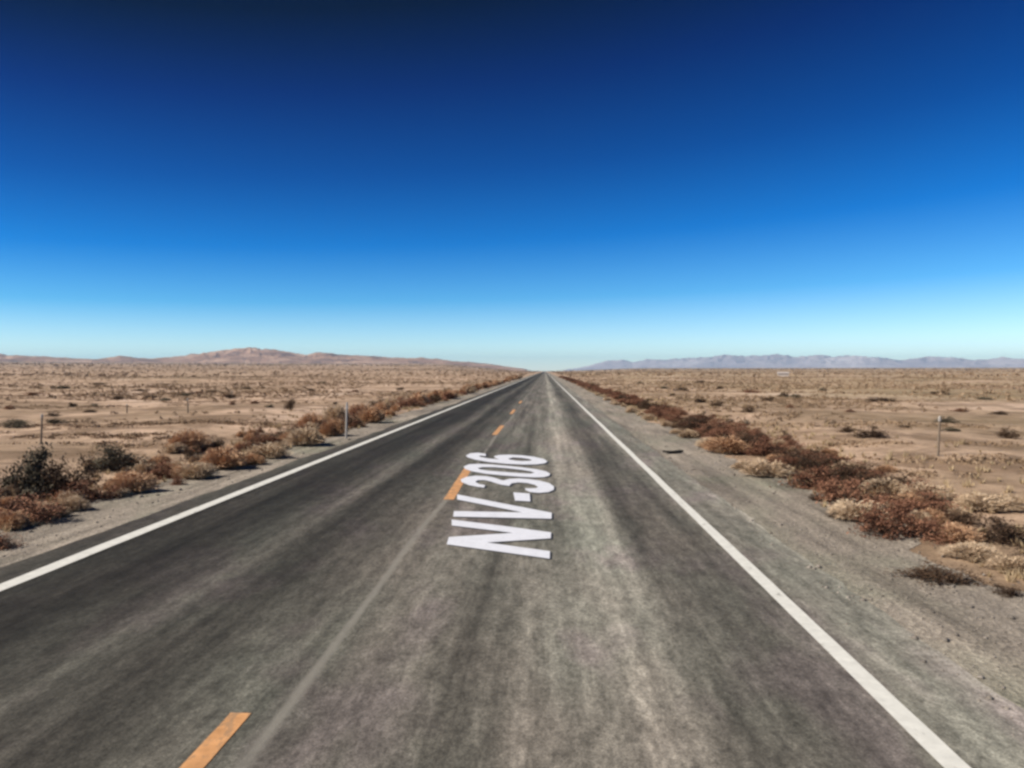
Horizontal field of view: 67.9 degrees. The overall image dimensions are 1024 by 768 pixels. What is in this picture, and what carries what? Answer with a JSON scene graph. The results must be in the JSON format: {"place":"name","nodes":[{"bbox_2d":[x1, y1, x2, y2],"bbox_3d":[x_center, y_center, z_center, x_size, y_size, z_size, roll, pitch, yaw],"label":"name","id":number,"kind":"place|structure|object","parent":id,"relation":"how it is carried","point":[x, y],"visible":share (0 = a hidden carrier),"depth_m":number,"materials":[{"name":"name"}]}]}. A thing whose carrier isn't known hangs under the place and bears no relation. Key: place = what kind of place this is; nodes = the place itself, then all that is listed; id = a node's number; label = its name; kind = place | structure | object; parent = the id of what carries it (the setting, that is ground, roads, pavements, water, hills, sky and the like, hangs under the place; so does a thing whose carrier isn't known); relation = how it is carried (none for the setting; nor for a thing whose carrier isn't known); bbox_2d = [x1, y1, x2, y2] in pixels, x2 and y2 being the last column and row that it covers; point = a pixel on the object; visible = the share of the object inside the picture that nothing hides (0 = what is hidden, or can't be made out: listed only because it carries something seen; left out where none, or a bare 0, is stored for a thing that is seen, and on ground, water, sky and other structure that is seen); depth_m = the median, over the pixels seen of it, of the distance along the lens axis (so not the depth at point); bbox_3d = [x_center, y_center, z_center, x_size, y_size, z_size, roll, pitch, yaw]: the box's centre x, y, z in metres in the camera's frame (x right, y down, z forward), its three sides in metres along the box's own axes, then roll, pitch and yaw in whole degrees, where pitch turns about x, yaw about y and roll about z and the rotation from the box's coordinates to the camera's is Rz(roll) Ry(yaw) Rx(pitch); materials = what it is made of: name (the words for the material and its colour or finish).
{"place":"outdoors","nodes":[
{"label":"outdoors","id":0,"kind":"place"},
{"bbox_2d":[0,347,527,370],"bbox_3d":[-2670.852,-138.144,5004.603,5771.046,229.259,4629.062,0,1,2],"label":"hills","id":1,"kind":"structure","parent":0,"point":[247,355],"depth_m":4962.28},
{"bbox_2d":[0,371,1023,767],"bbox_3d":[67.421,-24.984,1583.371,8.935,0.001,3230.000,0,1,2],"label":"road","id":2,"kind":"structure","parent":0,"point":[350,609],"depth_m":6.06,"materials":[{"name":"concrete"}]},
{"bbox_2d":[179,713,250,767],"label":"dash","id":3,"kind":"object","parent":2,"relation":"on","point":[202,755],"visible":1,"depth_m":4.30,"materials":[{"name":"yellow paint"}]},
{"bbox_2d":[0,377,528,590],"bbox_3d":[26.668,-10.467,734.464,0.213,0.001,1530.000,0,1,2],"label":"edge line","id":4,"kind":"object","parent":2,"relation":"on","point":[51,567],"visible":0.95,"depth_m":10.38,"materials":[{"name":"white paint"}]},
{"bbox_2d":[443,468,469,499],"bbox_3d":[-0.988,1.848,14.490,0.174,0.001,4.205,0,1,1],"label":"dash","id":5,"kind":"object","parent":2,"relation":"on","point":[454,490],"visible":1,"depth_m":13.79,"materials":[{"name":"orange paint"}]},
{"bbox_2d":[447,453,555,559],"bbox_3d":[0.010,1.855,13.967,1.956,0.004,11.070,0,1,-2],"label":"road lettering","id":6,"kind":"object","parent":2,"relation":"on","point":[487,542],"visible":1,"depth_m":11.24,"materials":[{"name":"paint"}]},
{"bbox_2d":[559,384,970,767],"bbox_3d":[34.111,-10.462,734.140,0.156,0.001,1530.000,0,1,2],"label":"edge line","id":7,"kind":"object","parent":2,"relation":"on","point":[938,749],"visible":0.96,"depth_m":5.64,"materials":[{"name":"white paint"}]},
{"bbox_2d":[0,362,1023,591],"bbox_3d":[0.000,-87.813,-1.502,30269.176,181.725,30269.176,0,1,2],"label":"ground","id":8,"kind":"structure","parent":0,"point":[924,436],"depth_m":36.76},
{"bbox_2d":[0,496,21,508],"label":"straw mound","id":9,"kind":"object","parent":8,"relation":"on","point":[7,501],"visible":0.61,"depth_m":11.56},
{"bbox_2d":[0,484,26,498],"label":"pale grass clump","id":10,"kind":"object","parent":8,"relation":"on","point":[17,489],"visible":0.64,"depth_m":12.29,"materials":[{"name":"plant"}]},
{"bbox_2d":[0,418,33,427],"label":"sagebrush","id":11,"kind":"object","parent":8,"relation":"on","point":[16,424],"visible":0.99,"depth_m":26.67,"materials":[{"name":"grey plant"}]},
{"bbox_2d":[0,441,80,499],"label":"sagebrush","id":12,"kind":"object","parent":8,"relation":"on","point":[30,473],"visible":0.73,"depth_m":12.59,"materials":[{"name":"green plant"}]},
{"bbox_2d":[53,489,88,502],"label":"pale grass clump","id":13,"kind":"object","parent":8,"relation":"on","point":[62,496],"visible":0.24,"depth_m":12.05,"materials":[{"name":"plant"}]},
{"bbox_2d":[34,449,111,500],"bbox_3d":[-7.371,1.505,12.614,1.215,0.848,0.898,0,1,-19],"label":"dark shrub","id":14,"kind":"object","parent":8,"relation":"on","point":[88,470],"visible":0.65,"depth_m":12.58,"materials":[{"name":"brown plant"}]},
{"bbox_2d":[48,476,130,501],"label":"rust shrub","id":15,"kind":"object","parent":8,"relation":"on","point":[90,493],"visible":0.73,"depth_m":12.43,"materials":[{"name":"brown plant"}]},
{"bbox_2d":[64,443,159,473],"bbox_3d":[-8.268,1.536,15.883,1.644,0.672,1.821,1,1,35],"label":"sagebrush","id":16,"kind":"object","parent":8,"relation":"on","point":[114,460],"visible":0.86,"depth_m":15.72,"materials":[{"name":"grey plant"}]},
{"bbox_2d":[131,460,158,474],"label":"pale grass clump","id":17,"kind":"object","parent":8,"relation":"on","point":[142,467],"visible":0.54,"depth_m":14.95,"materials":[{"name":"plant"}]},
{"bbox_2d":[164,441,189,452],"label":"pale grass clump","id":18,"kind":"object","parent":8,"relation":"on","point":[172,448],"visible":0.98,"depth_m":19.03,"materials":[{"name":"plant"}]},
{"bbox_2d":[165,428,213,448],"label":"shrub","id":19,"kind":"object","parent":8,"relation":"on","point":[187,438],"visible":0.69,"depth_m":19.68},
{"bbox_2d":[178,445,203,461],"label":"dark shrub","id":20,"kind":"object","parent":8,"relation":"on","point":[189,453],"visible":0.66,"depth_m":17.51,"materials":[{"name":"brown plant"}]},
{"bbox_2d":[202,434,226,449],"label":"dark shrub","id":21,"kind":"object","parent":8,"relation":"on","point":[218,443],"visible":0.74,"depth_m":20.09,"materials":[{"name":"brown plant"}]},
{"bbox_2d":[232,438,264,451],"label":"rust shrub","id":22,"kind":"object","parent":8,"relation":"on","point":[250,443],"visible":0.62,"depth_m":20.20,"materials":[{"name":"brown plant"}]},
{"bbox_2d":[254,431,282,444],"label":"rust shrub","id":23,"kind":"object","parent":8,"relation":"on","point":[264,438],"visible":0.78,"depth_m":21.97,"materials":[{"name":"brown plant"}]},
{"bbox_2d":[0,373,537,566],"bbox_3d":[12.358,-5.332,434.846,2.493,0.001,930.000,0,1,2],"label":"gravel shoulder","id":24,"kind":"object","parent":8,"relation":"on","point":[131,509],"visible":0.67,"depth_m":12.27},
{"bbox_2d":[0,510,32,529],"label":"straw mound","id":25,"kind":"object","parent":24,"relation":"on","point":[17,520],"visible":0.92,"depth_m":10.10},
{"bbox_2d":[0,532,32,549],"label":"rust shrub","id":26,"kind":"object","parent":24,"relation":"on","point":[3,541],"visible":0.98,"depth_m":9.06,"materials":[{"name":"brown plant"}]},
{"bbox_2d":[0,491,79,524],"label":"rust shrub","id":27,"kind":"object","parent":24,"relation":"on","point":[39,514],"visible":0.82,"depth_m":10.60,"materials":[{"name":"brown plant"}]},
{"bbox_2d":[50,505,72,516],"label":"pale grass clump","id":28,"kind":"object","parent":24,"relation":"on","point":[67,512],"visible":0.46,"depth_m":10.97,"materials":[{"name":"plant"}]},
{"bbox_2d":[52,494,91,511],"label":"pale grass clump","id":29,"kind":"object","parent":24,"relation":"on","point":[73,502],"visible":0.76,"depth_m":11.43,"materials":[{"name":"plant"}]},
{"bbox_2d":[114,488,131,496],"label":"pale grass clump","id":30,"kind":"object","parent":24,"relation":"on","point":[122,494],"visible":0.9,"depth_m":12.74,"materials":[{"name":"plant"}]},
{"bbox_2d":[106,469,163,492],"bbox_3d":[-6.630,1.688,13.209,0.894,0.442,0.917,1,1,40],"label":"straw mound","id":31,"kind":"object","parent":24,"relation":"on","point":[137,482],"visible":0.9,"depth_m":13.12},
{"bbox_2d":[141,458,178,479],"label":"rust shrub","id":32,"kind":"object","parent":24,"relation":"on","point":[165,472],"visible":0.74,"depth_m":14.93,"materials":[{"name":"brown plant"}]},
{"bbox_2d":[168,462,189,477],"bbox_3d":[-6.570,1.713,15.045,0.522,0.324,0.557,0,1,9],"label":"straw mound","id":33,"kind":"object","parent":24,"relation":"on","point":[177,467],"visible":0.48,"depth_m":14.96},
{"bbox_2d":[170,476,189,485],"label":"rust shrub","id":34,"kind":"object","parent":24,"relation":"on","point":[178,481],"visible":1,"depth_m":14.05,"materials":[{"name":"brown plant"}]},
{"bbox_2d":[171,460,219,478],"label":"pale grass clump","id":35,"kind":"object","parent":24,"relation":"on","point":[198,470],"visible":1,"depth_m":14.84,"materials":[{"name":"plant"}]},
{"bbox_2d":[198,444,250,468],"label":"shrub","id":36,"kind":"object","parent":24,"relation":"on","point":[225,458],"visible":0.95,"depth_m":16.24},
{"bbox_2d":[243,452,267,464],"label":"shrub","id":37,"kind":"object","parent":24,"relation":"on","point":[254,459],"visible":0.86,"depth_m":17.06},
{"bbox_2d":[241,441,293,458],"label":"pale grass clump","id":38,"kind":"object","parent":24,"relation":"on","point":[271,450],"visible":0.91,"depth_m":18.32,"materials":[{"name":"plant"}]},
{"bbox_2d":[284,424,326,445],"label":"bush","id":39,"kind":"object","parent":24,"relation":"on","point":[304,436],"visible":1,"depth_m":21.30,"materials":[{"name":"plant"}]},
{"bbox_2d":[317,417,348,435],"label":"shrub","id":40,"kind":"object","parent":24,"relation":"on","point":[332,427],"visible":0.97,"depth_m":24.50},
{"bbox_2d":[2,408,1023,739],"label":"loose gravel","id":41,"kind":"structure","parent":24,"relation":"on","point":[750,520],"depth_m":9.34,"materials":[{"name":"gravel"}]},
{"bbox_2d":[283,393,297,409],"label":"dark shrub","id":42,"kind":"object","parent":8,"relation":"on","point":[290,404],"visible":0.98,"depth_m":37.75,"materials":[{"name":"brown plant"}]},
{"bbox_2d":[295,410,326,426],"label":"shrub","id":43,"kind":"object","parent":8,"relation":"on","point":[312,417],"visible":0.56,"depth_m":27.53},
{"bbox_2d":[319,403,349,422],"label":"pale grass clump","id":44,"kind":"object","parent":8,"relation":"on","point":[330,413],"visible":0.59,"depth_m":29.35,"materials":[{"name":"plant"}]},
{"bbox_2d":[354,404,386,422],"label":"shrub","id":45,"kind":"object","parent":8,"relation":"on","point":[373,414],"visible":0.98,"depth_m":30.75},
{"bbox_2d":[388,395,409,407],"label":"rust shrub","id":46,"kind":"object","parent":8,"relation":"on","point":[402,402],"visible":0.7,"depth_m":43.26,"materials":[{"name":"brown plant"}]},
{"bbox_2d":[406,398,427,406],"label":"rust shrub","id":47,"kind":"object","parent":8,"relation":"on","point":[422,404],"visible":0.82,"depth_m":44.39,"materials":[{"name":"brown plant"}]},
{"bbox_2d":[410,391,432,403],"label":"straw mound","id":48,"kind":"object","parent":8,"relation":"on","point":[423,398],"visible":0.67,"depth_m":46.90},
{"bbox_2d":[0,362,1023,478],"bbox_3d":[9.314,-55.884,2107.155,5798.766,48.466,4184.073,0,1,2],"label":"desert scrub","id":49,"kind":"object","parent":8,"relation":"on","point":[919,387],"visible":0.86,"depth_m":77.49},
{"bbox_2d":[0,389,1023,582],"bbox_3d":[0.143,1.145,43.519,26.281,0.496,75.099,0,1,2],"label":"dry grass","id":50,"kind":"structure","parent":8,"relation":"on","point":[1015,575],"depth_m":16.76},
{"bbox_2d":[676,416,702,430],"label":"dark shrub","id":51,"kind":"object","parent":8,"relation":"on","point":[691,425],"visible":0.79,"depth_m":26.90,"materials":[{"name":"brown plant"}]},
{"bbox_2d":[702,426,739,438],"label":"rust shrub","id":52,"kind":"object","parent":8,"relation":"on","point":[719,432],"visible":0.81,"depth_m":23.32,"materials":[{"name":"brown plant"}]},
{"bbox_2d":[698,434,750,453],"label":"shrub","id":53,"kind":"object","parent":8,"relation":"on","point":[733,444],"visible":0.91,"depth_m":19.36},
{"bbox_2d":[715,421,750,429],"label":"rust shrub","id":54,"kind":"object","parent":8,"relation":"on","point":[736,424],"visible":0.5,"depth_m":25.91,"materials":[{"name":"brown plant"}]},
{"bbox_2d":[728,426,760,435],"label":"rust shrub","id":55,"kind":"object","parent":8,"relation":"on","point":[737,430],"visible":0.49,"depth_m":23.75,"materials":[{"name":"brown plant"}]},
{"bbox_2d":[736,433,765,445],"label":"dark shrub","id":56,"kind":"object","parent":8,"relation":"on","point":[746,438],"visible":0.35,"depth_m":20.05,"materials":[{"name":"brown plant"}]},
{"bbox_2d":[740,435,781,456],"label":"rust shrub","id":57,"kind":"object","parent":8,"relation":"on","point":[761,449],"visible":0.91,"depth_m":18.77,"materials":[{"name":"brown plant"}]},
{"bbox_2d":[549,373,1023,708],"bbox_3d":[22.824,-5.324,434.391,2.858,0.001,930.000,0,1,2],"label":"gravel shoulder","id":58,"kind":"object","parent":8,"relation":"on","point":[969,648],"visible":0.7,"depth_m":8.27},
{"bbox_2d":[676,428,699,437],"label":"pale grass clump","id":59,"kind":"object","parent":58,"relation":"on","point":[687,434],"visible":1,"depth_m":23.83,"materials":[{"name":"plant"}]},
{"bbox_2d":[731,459,752,469],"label":"pale grass clump","id":60,"kind":"object","parent":58,"relation":"on","point":[738,465],"visible":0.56,"depth_m":16.28,"materials":[{"name":"plant"}]},
{"bbox_2d":[737,457,799,476],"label":"pale grass clump","id":61,"kind":"object","parent":58,"relation":"on","point":[759,467],"visible":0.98,"depth_m":15.15,"materials":[{"name":"plant"}]},
{"bbox_2d":[809,473,874,505],"bbox_3d":[5.320,1.685,12.160,1.182,0.496,1.339,1,1,28],"label":"rust shrub","id":62,"kind":"object","parent":58,"relation":"on","point":[831,493],"visible":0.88,"depth_m":12.12,"materials":[{"name":"brown plant"}]},
{"bbox_2d":[826,498,888,520],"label":"pale grass clump","id":63,"kind":"object","parent":58,"relation":"on","point":[844,509],"visible":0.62,"depth_m":10.81,"materials":[{"name":"plant"}]},
{"bbox_2d":[846,501,931,540],"bbox_3d":[4.855,1.749,9.805,1.356,0.448,1.026,-1,1,-44],"label":"rust shrub","id":64,"kind":"object","parent":58,"relation":"on","point":[872,517],"visible":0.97,"depth_m":9.75,"materials":[{"name":"brown plant"}]},
{"bbox_2d":[872,560,990,588],"bbox_3d":[4.316,1.914,7.726,1.003,0.175,0.835,0,1,-12],"label":"dark shrub","id":65,"kind":"object","parent":58,"relation":"on","point":[926,573],"visible":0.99,"depth_m":7.65,"materials":[{"name":"brown plant"}]},
{"bbox_2d":[977,581,1023,598],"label":"dark shrub","id":66,"kind":"object","parent":58,"relation":"on","point":[1012,592],"visible":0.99,"depth_m":7.15,"materials":[{"name":"brown plant"}]},
{"bbox_2d":[765,445,812,463],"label":"dark shrub","id":67,"kind":"object","parent":8,"relation":"on","point":[783,450],"visible":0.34,"depth_m":17.16,"materials":[{"name":"brown plant"}]},
{"bbox_2d":[773,439,807,448],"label":"rust shrub","id":68,"kind":"object","parent":8,"relation":"on","point":[797,445],"visible":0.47,"depth_m":19.84,"materials":[{"name":"brown plant"}]},
{"bbox_2d":[769,454,813,467],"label":"rust shrub","id":69,"kind":"object","parent":8,"relation":"on","point":[790,459],"visible":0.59,"depth_m":16.51,"materials":[{"name":"brown plant"}]},
{"bbox_2d":[769,460,843,492],"bbox_3d":[5.396,1.652,13.680,1.482,0.555,1.171,0,1,-13],"label":"rust shrub","id":70,"kind":"object","parent":8,"relation":"on","point":[803,478],"visible":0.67,"depth_m":13.64,"materials":[{"name":"brown plant"}]},
{"bbox_2d":[785,449,839,471],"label":"dark shrub","id":71,"kind":"object","parent":8,"relation":"on","point":[809,463],"visible":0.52,"depth_m":15.91,"materials":[{"name":"brown plant"}]},
{"bbox_2d":[811,455,858,482],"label":"dark shrub","id":72,"kind":"object","parent":8,"relation":"on","point":[848,471],"visible":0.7,"depth_m":14.45,"materials":[{"name":"brown plant"}]},
{"bbox_2d":[810,453,871,465],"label":"rust shrub","id":73,"kind":"object","parent":8,"relation":"on","point":[841,458],"visible":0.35,"depth_m":16.29,"materials":[{"name":"brown plant"}]},
{"bbox_2d":[836,463,879,491],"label":"dark shrub","id":74,"kind":"object","parent":8,"relation":"on","point":[861,473],"visible":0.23,"depth_m":13.36,"materials":[{"name":"brown plant"}]},
{"bbox_2d":[839,460,893,473],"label":"dark shrub","id":75,"kind":"object","parent":8,"relation":"on","point":[863,467],"visible":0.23,"depth_m":14.87,"materials":[{"name":"brown plant"}]},
{"bbox_2d":[845,468,893,478],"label":"rust shrub","id":76,"kind":"object","parent":8,"relation":"on","point":[876,472],"visible":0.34,"depth_m":14.43,"materials":[{"name":"brown plant"}]},
{"bbox_2d":[847,424,892,438],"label":"dark shrub","id":77,"kind":"object","parent":8,"relation":"on","point":[878,433],"visible":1,"depth_m":21.05,"materials":[{"name":"brown plant"}]},
{"bbox_2d":[854,475,905,493],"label":"pale grass clump","id":78,"kind":"object","parent":8,"relation":"on","point":[892,485],"visible":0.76,"depth_m":12.90,"materials":[{"name":"plant"}]},
{"bbox_2d":[846,486,923,501],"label":"dark shrub","id":79,"kind":"object","parent":8,"relation":"on","point":[886,491],"visible":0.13,"depth_m":11.97,"materials":[{"name":"brown plant"}]},
{"bbox_2d":[875,464,898,471],"bbox_3d":[7.446,1.674,15.150,0.449,0.173,0.440,0,1,4],"label":"straw mound","id":80,"kind":"object","parent":8,"relation":"on","point":[888,467],"visible":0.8,"depth_m":15.08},
{"bbox_2d":[861,473,919,493],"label":"dark shrub","id":81,"kind":"object","parent":8,"relation":"on","point":[883,480],"visible":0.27,"depth_m":12.95,"materials":[{"name":"brown plant"}]},
{"bbox_2d":[866,469,929,486],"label":"dark shrub","id":82,"kind":"object","parent":8,"relation":"on","point":[901,478],"visible":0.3,"depth_m":13.07,"materials":[{"name":"brown plant"}]},
{"bbox_2d":[855,495,951,520],"bbox_3d":[5.506,1.778,10.996,1.435,0.327,1.402,0,1,-17],"label":"rust shrub","id":83,"kind":"object","parent":8,"relation":"on","point":[901,504],"visible":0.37,"depth_m":10.93,"materials":[{"name":"brown plant"}]},
{"bbox_2d":[866,498,944,513],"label":"rust shrub","id":84,"kind":"object","parent":8,"relation":"on","point":[910,501],"visible":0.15,"depth_m":11.13,"materials":[{"name":"brown plant"}]},
{"bbox_2d":[886,491,928,506],"bbox_3d":[6.010,1.792,11.581,0.709,0.301,0.761,0,1,13],"label":"straw mound","id":85,"kind":"object","parent":8,"relation":"on","point":[900,496],"visible":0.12,"depth_m":11.56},
{"bbox_2d":[895,475,942,492],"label":"rust shrub","id":86,"kind":"object","parent":8,"relation":"on","point":[912,484],"visible":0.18,"depth_m":12.44,"materials":[{"name":"brown plant"}]},
{"bbox_2d":[905,508,937,523],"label":"pale grass clump","id":87,"kind":"object","parent":8,"relation":"on","point":[925,514],"visible":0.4,"depth_m":10.47,"materials":[{"name":"plant"}]},
{"bbox_2d":[891,488,960,510],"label":"rust shrub","id":88,"kind":"object","parent":8,"relation":"on","point":[925,493],"visible":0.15,"depth_m":11.56,"materials":[{"name":"brown plant"}]},
{"bbox_2d":[898,482,958,498],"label":"pale grass clump","id":89,"kind":"object","parent":8,"relation":"on","point":[933,490],"visible":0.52,"depth_m":12.18,"materials":[{"name":"plant"}]},
{"bbox_2d":[917,506,949,522],"bbox_3d":[5.788,1.807,10.557,0.513,0.267,0.494,0,1,-11],"label":"straw mound","id":90,"kind":"object","parent":8,"relation":"on","point":[934,513],"visible":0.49,"depth_m":10.48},
{"bbox_2d":[896,515,971,545],"bbox_3d":[5.211,1.815,9.523,0.844,0.317,1.007,0,1,-16],"label":"rust shrub","id":91,"kind":"object","parent":8,"relation":"on","point":[927,531],"visible":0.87,"depth_m":9.48,"materials":[{"name":"brown plant"}]},
{"bbox_2d":[905,496,971,522],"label":"rust shrub","id":92,"kind":"object","parent":8,"relation":"on","point":[939,504],"visible":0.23,"depth_m":10.97,"materials":[{"name":"brown plant"}]},
{"bbox_2d":[937,416,940,455],"bbox_3d":[9.493,1.254,16.907,0.070,1.087,0.067,1,2,-13],"label":"fence post","id":93,"kind":"object","parent":8,"relation":"on","point":[938,437],"visible":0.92,"depth_m":16.89,"materials":[{"name":"white plastic"}]},
{"bbox_2d":[931,416,959,422],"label":"sagebrush","id":94,"kind":"object","parent":8,"relation":"on","point":[946,420],"visible":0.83,"depth_m":28.68,"materials":[{"name":"grey plant"}]},
{"bbox_2d":[933,520,986,542],"bbox_3d":[5.488,1.836,9.383,0.569,0.263,0.701,-1,1,-29],"label":"straw mound","id":95,"kind":"object","parent":8,"relation":"on","point":[958,535],"visible":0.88,"depth_m":9.31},
{"bbox_2d":[937,509,989,528],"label":"dark shrub","id":96,"kind":"object","parent":8,"relation":"on","point":[956,518],"visible":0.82,"depth_m":10.33,"materials":[{"name":"brown plant"}]},
{"bbox_2d":[936,540,1004,561],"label":"pale grass clump","id":97,"kind":"object","parent":8,"relation":"on","point":[978,551],"visible":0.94,"depth_m":8.53,"materials":[{"name":"plant"}]},
{"bbox_2d":[953,491,1023,512],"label":"pale grass clump","id":98,"kind":"object","parent":8,"relation":"on","point":[991,502],"visible":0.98,"depth_m":11.16,"materials":[{"name":"plant"}]},
{"bbox_2d":[964,514,1023,548],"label":"dark shrub","id":99,"kind":"object","parent":8,"relation":"on","point":[1005,533],"visible":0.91,"depth_m":9.26,"materials":[{"name":"brown plant"}]},
{"bbox_2d":[979,554,1023,575],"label":"pale grass clump","id":100,"kind":"object","parent":8,"relation":"on","point":[1012,561],"visible":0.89,"depth_m":8.00,"materials":[{"name":"plant"}]},
{"bbox_2d":[982,492,1023,508],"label":"pale grass clump","id":101,"kind":"object","parent":8,"relation":"on","point":[1015,498],"visible":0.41,"depth_m":11.18,"materials":[{"name":"plant"}]},
{"bbox_2d":[994,426,1021,438],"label":"dark shrub","id":102,"kind":"object","parent":8,"relation":"on","point":[1006,434],"visible":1,"depth_m":21.21,"materials":[{"name":"brown plant"}]},
{"bbox_2d":[0,0,1023,370],"label":"sky","id":103,"kind":"structure","parent":0,"point":[532,185],"materials":[{"name":"blue"}]},
{"bbox_2d":[562,354,1023,370],"bbox_3d":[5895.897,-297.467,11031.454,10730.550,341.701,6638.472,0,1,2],"label":"mountains","id":104,"kind":"structure","parent":0,"point":[777,361],"depth_m":11741.50,"materials":[{"name":"stone"}]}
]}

